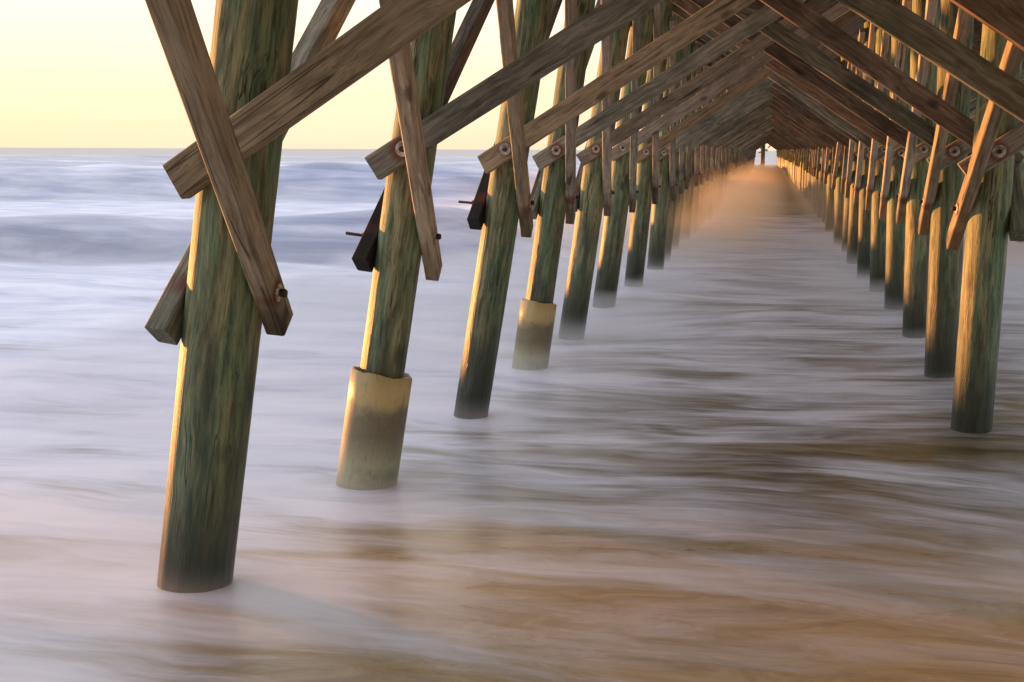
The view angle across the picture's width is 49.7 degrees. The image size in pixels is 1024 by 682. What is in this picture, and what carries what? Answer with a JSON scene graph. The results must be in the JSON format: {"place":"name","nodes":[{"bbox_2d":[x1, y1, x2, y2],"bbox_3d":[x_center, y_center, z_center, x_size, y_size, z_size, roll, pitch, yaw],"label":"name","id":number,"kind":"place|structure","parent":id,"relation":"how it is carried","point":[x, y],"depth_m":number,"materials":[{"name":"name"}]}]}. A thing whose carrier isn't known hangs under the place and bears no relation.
{"place":"outdoors","nodes":[
{"label":"outdoors","id":0,"kind":"place"},
{"bbox_2d":[0,0,776,150],"label":"sky","id":1,"kind":"structure","parent":0,"point":[74,73],"materials":[{"name":"yellow"}]},
{"bbox_2d":[0,147,1023,681],"bbox_3d":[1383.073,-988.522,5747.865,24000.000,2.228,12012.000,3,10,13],"label":"water","id":2,"kind":"structure","parent":0,"point":[726,445],"depth_m":8.46,"materials":[{"name":"grey liquid"}]},
{"bbox_2d":[144,0,1023,592],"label":"fishing pier","id":3,"kind":"structure","parent":2,"relation":"in","point":[890,132],"depth_m":9.34,"materials":[{"name":"brown wood"}]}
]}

